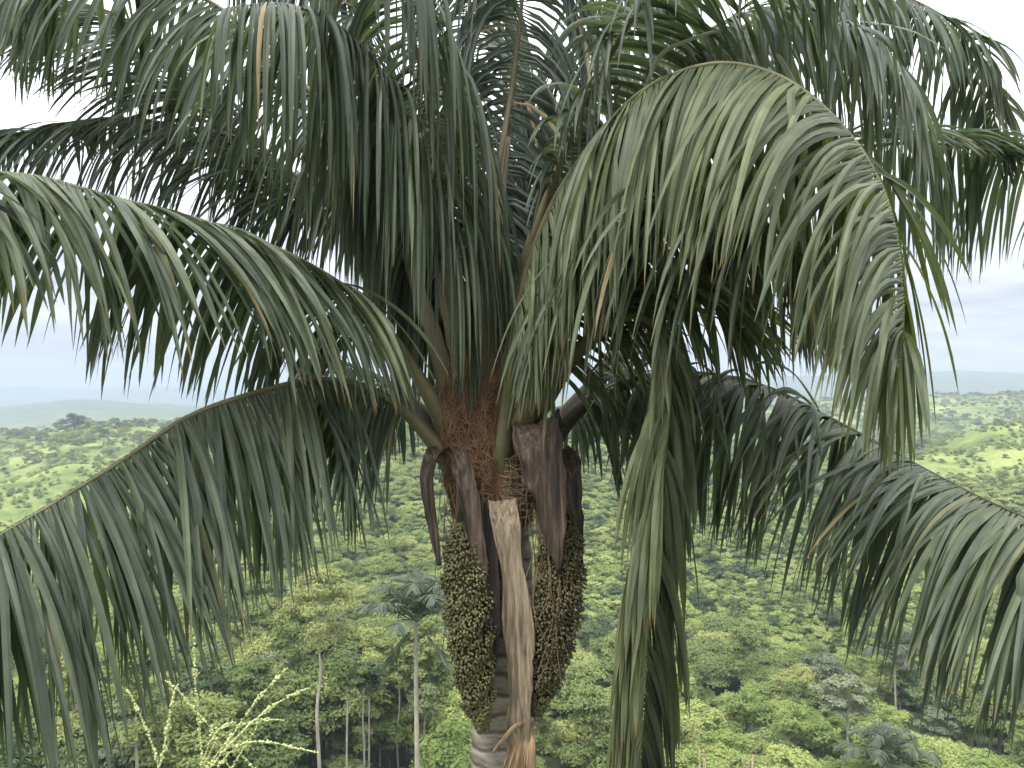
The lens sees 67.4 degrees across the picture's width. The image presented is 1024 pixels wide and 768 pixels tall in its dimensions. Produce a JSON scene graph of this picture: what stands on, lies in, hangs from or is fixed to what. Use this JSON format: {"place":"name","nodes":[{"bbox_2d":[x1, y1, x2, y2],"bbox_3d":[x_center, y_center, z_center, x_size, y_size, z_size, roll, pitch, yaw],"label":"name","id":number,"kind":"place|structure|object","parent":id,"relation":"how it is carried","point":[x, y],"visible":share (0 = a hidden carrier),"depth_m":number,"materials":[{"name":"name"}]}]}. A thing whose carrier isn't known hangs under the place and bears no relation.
{"place":"outdoors","nodes":[
{"label":"outdoors","id":0,"kind":"place"},
{"bbox_2d":[0,370,1023,767],"bbox_3d":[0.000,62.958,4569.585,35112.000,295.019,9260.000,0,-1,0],"label":"ground","id":1,"kind":"structure","parent":0,"point":[24,406],"depth_m":840.62,"materials":[{"name":"green plant"}]},
{"bbox_2d":[26,716,82,767],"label":"forest tree","id":2,"kind":"object","parent":1,"relation":"on","point":[75,725],"visible":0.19,"depth_m":78.63,"materials":[{"name":"green plant"}]},
{"bbox_2d":[57,413,90,429],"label":"ridge tree","id":3,"kind":"object","parent":1,"relation":"on","point":[71,417],"visible":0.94,"depth_m":634.89,"materials":[{"name":"green plant"}]},
{"bbox_2d":[58,687,181,753],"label":"forest tree","id":4,"kind":"object","parent":1,"relation":"on","point":[117,716],"visible":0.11,"depth_m":81.13,"materials":[{"name":"green plant"}]},
{"bbox_2d":[124,688,158,767],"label":"grass stalk","id":5,"kind":"object","parent":1,"relation":"on","point":[136,707],"depth_m":1.95,"materials":[{"name":"plant"}]},
{"bbox_2d":[111,650,193,697],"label":"forest tree","id":6,"kind":"object","parent":1,"relation":"on","point":[184,676],"visible":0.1,"depth_m":103.32,"materials":[{"name":"green plant"}]},
{"bbox_2d":[158,683,178,767],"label":"grass stalk","id":7,"kind":"object","parent":1,"relation":"on","point":[168,727],"depth_m":1.90,"materials":[{"name":"plant"}]},
{"bbox_2d":[192,637,203,760],"bbox_3d":[-0.785,1.415,2.002,0.100,1.513,0.020,0,-1,-21],"label":"grass stalk","id":8,"kind":"object","parent":1,"relation":"on","point":[199,723],"depth_m":2.00,"materials":[{"name":"plant"}]},
{"bbox_2d":[175,648,228,688],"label":"forest tree","id":9,"kind":"object","parent":1,"relation":"on","point":[198,656],"visible":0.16,"depth_m":107.36,"materials":[{"name":"green plant"}]},
{"bbox_2d":[171,677,235,699],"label":"forest tree","id":10,"kind":"object","parent":1,"relation":"on","point":[221,686],"visible":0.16,"depth_m":91.37,"materials":[{"name":"green plant"}]},
{"bbox_2d":[191,656,232,690],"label":"slender tree","id":11,"kind":"object","parent":1,"relation":"on","point":[201,683],"visible":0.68,"depth_m":88.53,"materials":[{"name":"green plant"}]},
{"bbox_2d":[197,647,243,683],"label":"forest tree","id":12,"kind":"object","parent":1,"relation":"on","point":[226,660],"visible":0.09,"depth_m":107.92,"materials":[{"name":"green plant"}]},
{"bbox_2d":[201,717,284,767],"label":"grass stalk","id":13,"kind":"object","parent":1,"relation":"on","point":[217,740],"depth_m":1.93,"materials":[{"name":"plant"}]},
{"bbox_2d":[205,667,287,767],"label":"grass stalk","id":14,"kind":"object","parent":1,"relation":"on","point":[231,735],"depth_m":1.89,"materials":[{"name":"plant"}]},
{"bbox_2d":[198,698,315,767],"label":"forest tree","id":15,"kind":"object","parent":1,"relation":"on","point":[261,757],"visible":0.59,"depth_m":74.73,"materials":[{"name":"green plant"}]},
{"bbox_2d":[223,654,290,765],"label":"forest tree","id":16,"kind":"object","parent":1,"relation":"on","point":[254,681],"visible":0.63,"depth_m":77.63,"materials":[{"name":"green plant"}]},
{"bbox_2d":[238,594,276,659],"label":"forest tree","id":17,"kind":"object","parent":1,"relation":"on","point":[256,628],"visible":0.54,"depth_m":113.02,"materials":[{"name":"green plant"}]},
{"bbox_2d":[209,688,308,767],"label":"grass stalk","id":18,"kind":"object","parent":1,"relation":"on","point":[268,709],"depth_m":1.86,"materials":[{"name":"plant"}]},
{"bbox_2d":[217,739,318,767],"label":"grass stalk","id":19,"kind":"object","parent":1,"relation":"on","point":[267,741],"depth_m":1.82,"materials":[{"name":"plant"}]},
{"bbox_2d":[233,631,315,665],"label":"forest tree","id":20,"kind":"object","parent":1,"relation":"on","point":[259,645],"visible":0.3,"depth_m":104.38,"materials":[{"name":"green plant"}]},
{"bbox_2d":[257,683,291,741],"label":"slender tree","id":21,"kind":"object","parent":1,"relation":"on","point":[273,694],"visible":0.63,"depth_m":83.09,"materials":[{"name":"green plant"}]},
{"bbox_2d":[264,606,318,742],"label":"forest tree","id":22,"kind":"object","parent":1,"relation":"on","point":[288,652],"visible":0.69,"depth_m":89.82,"materials":[{"name":"green plant"}]},
{"bbox_2d":[260,663,328,767],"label":"forest tree","id":23,"kind":"object","parent":1,"relation":"on","point":[288,676],"visible":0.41,"depth_m":86.45,"materials":[{"name":"green plant"}]},
{"bbox_2d":[290,709,334,764],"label":"forest tree","id":24,"kind":"object","parent":1,"relation":"on","point":[311,737],"visible":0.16,"depth_m":87.66,"materials":[{"name":"green plant"}]},
{"bbox_2d":[281,655,349,757],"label":"forest tree","id":25,"kind":"object","parent":1,"relation":"on","point":[326,668],"visible":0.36,"depth_m":88.78,"materials":[{"name":"green plant"}]},
{"bbox_2d":[271,565,360,767],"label":"pale tree","id":26,"kind":"object","parent":1,"relation":"on","point":[343,599],"visible":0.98,"depth_m":74.82,"materials":[{"name":"green plant"}]},
{"bbox_2d":[286,657,367,758],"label":"forest tree","id":27,"kind":"object","parent":1,"relation":"on","point":[332,691],"visible":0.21,"depth_m":85.77,"materials":[{"name":"green plant"}]},
{"bbox_2d":[296,632,362,660],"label":"forest tree","id":28,"kind":"object","parent":1,"relation":"on","point":[329,650],"visible":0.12,"depth_m":106.92,"materials":[{"name":"green plant"}]},
{"bbox_2d":[298,619,364,664],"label":"forest tree","id":29,"kind":"object","parent":1,"relation":"on","point":[348,643],"visible":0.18,"depth_m":106.77,"materials":[{"name":"green plant"}]},
{"bbox_2d":[327,715,367,754],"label":"forest tree","id":30,"kind":"object","parent":1,"relation":"on","point":[337,744],"visible":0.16,"depth_m":88.84,"materials":[{"name":"green plant"}]},
{"bbox_2d":[326,656,369,767],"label":"slender tree","id":31,"kind":"object","parent":1,"relation":"on","point":[342,670],"visible":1,"depth_m":78.80,"materials":[{"name":"green plant"}]},
{"bbox_2d":[308,684,405,759],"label":"forest tree","id":32,"kind":"object","parent":1,"relation":"on","point":[357,709],"visible":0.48,"depth_m":86.27,"materials":[{"name":"green plant"}]},
{"bbox_2d":[343,662,387,767],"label":"slender tree","id":33,"kind":"object","parent":1,"relation":"on","point":[372,675],"visible":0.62,"depth_m":81.17,"materials":[{"name":"green plant"}]},
{"bbox_2d":[322,650,413,761],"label":"forest tree","id":34,"kind":"object","parent":1,"relation":"on","point":[366,656],"visible":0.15,"depth_m":88.68,"materials":[{"name":"green plant"}]},
{"bbox_2d":[353,679,384,767],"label":"slender tree","id":35,"kind":"object","parent":1,"relation":"on","point":[371,689],"visible":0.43,"depth_m":83.18,"materials":[{"name":"green plant"}]},
{"bbox_2d":[348,617,395,649],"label":"forest tree","id":36,"kind":"object","parent":1,"relation":"on","point":[357,622],"visible":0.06,"depth_m":117.11,"materials":[{"name":"green plant"}]},
{"bbox_2d":[360,626,396,661],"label":"forest tree","id":37,"kind":"object","parent":1,"relation":"on","point":[377,639],"visible":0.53,"depth_m":99.87,"materials":[{"name":"green plant"}]},
{"bbox_2d":[350,708,407,767],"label":"forest tree","id":38,"kind":"object","parent":1,"relation":"on","point":[381,729],"visible":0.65,"depth_m":86.82,"materials":[{"name":"green plant"}]},
{"bbox_2d":[366,655,401,766],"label":"slender tree","id":39,"kind":"object","parent":1,"relation":"on","point":[376,660],"visible":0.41,"depth_m":89.22,"materials":[{"name":"green plant"}]},
{"bbox_2d":[380,650,413,767],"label":"slender tree","id":40,"kind":"object","parent":1,"relation":"on","point":[393,674],"visible":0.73,"depth_m":87.24,"materials":[{"name":"green plant"}]},
{"bbox_2d":[376,703,423,765],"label":"forest tree","id":41,"kind":"object","parent":1,"relation":"on","point":[410,722],"visible":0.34,"depth_m":88.13,"materials":[{"name":"green plant"}]},
{"bbox_2d":[380,724,422,767],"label":"forest tree","id":42,"kind":"object","parent":1,"relation":"on","point":[408,749],"visible":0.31,"depth_m":87.72,"materials":[{"name":"green plant"}]},
{"bbox_2d":[353,571,454,767],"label":"valley palm","id":43,"kind":"object","parent":1,"relation":"on","point":[421,598],"visible":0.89,"depth_m":65.23,"materials":[{"name":"green plant"}]},
{"bbox_2d":[386,614,449,764],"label":"forest tree","id":44,"kind":"object","parent":1,"relation":"on","point":[426,647],"visible":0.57,"depth_m":87.97,"materials":[{"name":"green plant"}]},
{"bbox_2d":[386,654,458,706],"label":"forest tree","id":45,"kind":"object","parent":1,"relation":"on","point":[442,694],"visible":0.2,"depth_m":89.55,"materials":[{"name":"green plant"}]},
{"bbox_2d":[407,682,442,737],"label":"slender tree","id":46,"kind":"object","parent":1,"relation":"on","point":[429,690],"visible":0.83,"depth_m":82.92,"materials":[{"name":"green plant"}]},
{"bbox_2d":[402,680,456,765],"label":"forest tree","id":47,"kind":"object","parent":1,"relation":"on","point":[427,726],"visible":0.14,"depth_m":88.41,"materials":[{"name":"green plant"}]},
{"bbox_2d":[424,659,453,741],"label":"slender tree","id":48,"kind":"object","parent":1,"relation":"on","point":[439,671],"visible":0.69,"depth_m":88.42,"materials":[{"name":"green plant"}]},
{"bbox_2d":[425,687,471,748],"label":"forest tree","id":49,"kind":"object","parent":1,"relation":"on","point":[453,710],"visible":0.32,"depth_m":84.19,"materials":[{"name":"green plant"}]},
{"bbox_2d":[0,0,1023,767],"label":"palm tree","id":50,"kind":"object","parent":1,"relation":"on","point":[486,272],"visible":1,"depth_m":4.21,"materials":[{"name":"plant"}]},
{"bbox_2d":[534,697,562,753],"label":"forest tree","id":51,"kind":"object","parent":1,"relation":"on","point":[543,725],"visible":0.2,"depth_m":85.84,"materials":[{"name":"green plant"}]},
{"bbox_2d":[543,719,594,767],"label":"forest tree","id":52,"kind":"object","parent":1,"relation":"on","point":[565,736],"visible":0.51,"depth_m":89.47,"materials":[{"name":"green plant"}]},
{"bbox_2d":[560,648,597,719],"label":"forest tree","id":53,"kind":"object","parent":1,"relation":"on","point":[580,655],"visible":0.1,"depth_m":110.41,"materials":[{"name":"green plant"}]},
{"bbox_2d":[554,655,610,713],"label":"forest tree","id":54,"kind":"object","parent":1,"relation":"on","point":[584,671],"visible":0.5,"depth_m":102.30,"materials":[{"name":"green plant"}]},
{"bbox_2d":[558,682,613,767],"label":"forest tree","id":55,"kind":"object","parent":1,"relation":"on","point":[596,701],"visible":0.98,"depth_m":82.70,"materials":[{"name":"green plant"}]},
{"bbox_2d":[578,701,613,740],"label":"forest tree","id":56,"kind":"object","parent":1,"relation":"on","point":[602,720],"visible":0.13,"depth_m":91.12,"materials":[{"name":"green plant"}]},
{"bbox_2d":[589,652,647,692],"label":"forest tree","id":57,"kind":"object","parent":1,"relation":"on","point":[608,664],"visible":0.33,"depth_m":104.84,"materials":[{"name":"green plant"}]},
{"bbox_2d":[643,709,705,757],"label":"forest tree","id":58,"kind":"object","parent":1,"relation":"on","point":[688,731],"visible":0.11,"depth_m":81.66,"materials":[{"name":"green plant"}]},
{"bbox_2d":[679,697,727,743],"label":"forest tree","id":59,"kind":"object","parent":1,"relation":"on","point":[704,717],"visible":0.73,"depth_m":97.65,"materials":[{"name":"green plant"}]},
{"bbox_2d":[690,663,716,701],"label":"forest tree","id":60,"kind":"object","parent":1,"relation":"on","point":[699,670],"visible":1,"depth_m":116.78,"materials":[{"name":"green plant"}]},
{"bbox_2d":[690,728,761,767],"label":"forest tree","id":61,"kind":"object","parent":1,"relation":"on","point":[721,732],"visible":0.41,"depth_m":90.84,"materials":[{"name":"green plant"}]},
{"bbox_2d":[700,741,755,767],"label":"forest tree","id":62,"kind":"object","parent":1,"relation":"on","point":[728,757],"visible":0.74,"depth_m":85.31,"materials":[{"name":"green plant"}]},
{"bbox_2d":[711,707,745,743],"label":"forest tree","id":63,"kind":"object","parent":1,"relation":"on","point":[733,719],"visible":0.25,"depth_m":107.39,"materials":[{"name":"green plant"}]},
{"bbox_2d":[711,733,767,767],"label":"forest tree","id":64,"kind":"object","parent":1,"relation":"on","point":[748,746],"visible":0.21,"depth_m":91.70,"materials":[{"name":"green plant"}]},
{"bbox_2d":[716,684,780,733],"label":"forest tree","id":65,"kind":"object","parent":1,"relation":"on","point":[763,713],"visible":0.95,"depth_m":105.53,"materials":[{"name":"green plant"}]},
{"bbox_2d":[741,732,768,755],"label":"forest tree","id":66,"kind":"object","parent":1,"relation":"on","point":[761,744],"visible":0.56,"depth_m":100.25,"materials":[{"name":"green plant"}]},
{"bbox_2d":[767,698,793,733],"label":"forest tree","id":67,"kind":"object","parent":1,"relation":"on","point":[779,704],"visible":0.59,"depth_m":112.94,"materials":[{"name":"green plant"}]},
{"bbox_2d":[756,743,817,767],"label":"forest tree","id":68,"kind":"object","parent":1,"relation":"on","point":[794,758],"visible":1,"depth_m":77.63,"materials":[{"name":"green plant"}]},
{"bbox_2d":[755,700,841,749],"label":"forest tree","id":69,"kind":"object","parent":1,"relation":"on","point":[815,730],"visible":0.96,"depth_m":94.05,"materials":[{"name":"green plant"}]},
{"bbox_2d":[781,681,820,707],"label":"forest tree","id":70,"kind":"object","parent":1,"relation":"on","point":[795,688],"visible":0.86,"depth_m":119.15,"materials":[{"name":"green plant"}]},
{"bbox_2d":[795,651,851,698],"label":"valley palm","id":71,"kind":"object","parent":1,"relation":"on","point":[814,661],"visible":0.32,"depth_m":134.20,"materials":[{"name":"green plant"}]},
{"bbox_2d":[809,654,846,702],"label":"forest tree","id":72,"kind":"object","parent":1,"relation":"on","point":[833,663],"visible":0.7,"depth_m":118.14,"materials":[{"name":"green plant"}]},
{"bbox_2d":[807,703,850,737],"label":"forest tree","id":73,"kind":"object","parent":1,"relation":"on","point":[835,721],"visible":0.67,"depth_m":107.01,"materials":[{"name":"green plant"}]},
{"bbox_2d":[807,738,851,761],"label":"forest tree","id":74,"kind":"object","parent":1,"relation":"on","point":[816,753],"visible":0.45,"depth_m":96.51,"materials":[{"name":"green plant"}]},
{"bbox_2d":[809,673,875,759],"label":"forest tree","id":75,"kind":"object","parent":1,"relation":"on","point":[858,703],"visible":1,"depth_m":99.86,"materials":[{"name":"green plant"}]},
{"bbox_2d":[824,756,884,767],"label":"forest tree","id":76,"kind":"object","parent":1,"relation":"on","point":[858,763],"visible":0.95,"depth_m":85.33,"materials":[{"name":"green plant"}]},
{"bbox_2d":[849,718,911,765],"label":"forest tree","id":77,"kind":"object","parent":1,"relation":"on","point":[857,741],"visible":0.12,"depth_m":87.60,"materials":[{"name":"green plant"}]},
{"bbox_2d":[854,698,912,727],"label":"forest tree","id":78,"kind":"object","parent":1,"relation":"on","point":[884,715],"visible":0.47,"depth_m":103.67,"materials":[{"name":"green plant"}]},
{"bbox_2d":[833,717,943,767],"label":"valley palm","id":79,"kind":"object","parent":1,"relation":"on","point":[891,745],"visible":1,"depth_m":80.53,"materials":[{"name":"green plant"}]},
{"bbox_2d":[853,623,938,712],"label":"valley palm","id":80,"kind":"object","parent":1,"relation":"on","point":[903,643],"visible":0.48,"depth_m":115.92,"materials":[{"name":"green plant"}]},
{"bbox_2d":[901,732,941,755],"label":"forest tree","id":81,"kind":"object","parent":1,"relation":"on","point":[928,742],"visible":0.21,"depth_m":89.84,"materials":[{"name":"green plant"}]},
{"bbox_2d":[899,746,965,767],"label":"forest tree","id":82,"kind":"object","parent":1,"relation":"on","point":[927,764],"visible":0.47,"depth_m":81.17,"materials":[{"name":"green plant"}]},
{"bbox_2d":[912,707,957,740],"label":"forest tree","id":83,"kind":"object","parent":1,"relation":"on","point":[939,729],"visible":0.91,"depth_m":99.71,"materials":[{"name":"green plant"}]},
{"bbox_2d":[904,673,978,733],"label":"forest tree","id":84,"kind":"object","parent":1,"relation":"on","point":[915,693],"visible":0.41,"depth_m":107.94,"materials":[{"name":"green plant"}]},
{"bbox_2d":[932,738,965,766],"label":"forest tree","id":85,"kind":"object","parent":1,"relation":"on","point":[949,751],"visible":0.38,"depth_m":90.69,"materials":[{"name":"green plant"}]},
{"bbox_2d":[943,721,964,742],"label":"forest tree","id":86,"kind":"object","parent":1,"relation":"on","point":[955,737],"visible":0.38,"depth_m":102.39,"materials":[{"name":"green plant"}]},
{"bbox_2d":[952,741,999,767],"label":"forest tree","id":87,"kind":"object","parent":1,"relation":"on","point":[964,748],"visible":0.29,"depth_m":92.24,"materials":[{"name":"green plant"}]},
{"bbox_2d":[950,690,1023,762],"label":"forest tree","id":88,"kind":"object","parent":1,"relation":"on","point":[973,715],"visible":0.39,"depth_m":101.31,"materials":[{"name":"green plant"}]},
{"bbox_2d":[951,661,1023,754],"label":"forest tree","id":89,"kind":"object","parent":1,"relation":"on","point":[971,688],"visible":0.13,"depth_m":104.92,"materials":[{"name":"green plant"}]},
{"bbox_2d":[959,750,1023,767],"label":"forest tree","id":90,"kind":"object","parent":1,"relation":"on","point":[976,760],"visible":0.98,"depth_m":86.15,"materials":[{"name":"green plant"}]},
{"bbox_2d":[1005,719,1023,767],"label":"forest tree","id":91,"kind":"object","parent":1,"relation":"on","point":[1019,728],"visible":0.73,"depth_m":90.43,"materials":[{"name":"green plant"}]},
{"bbox_2d":[0,0,1023,389],"label":"sky","id":92,"kind":"structure","parent":0,"point":[992,338],"materials":[{"name":"white"}]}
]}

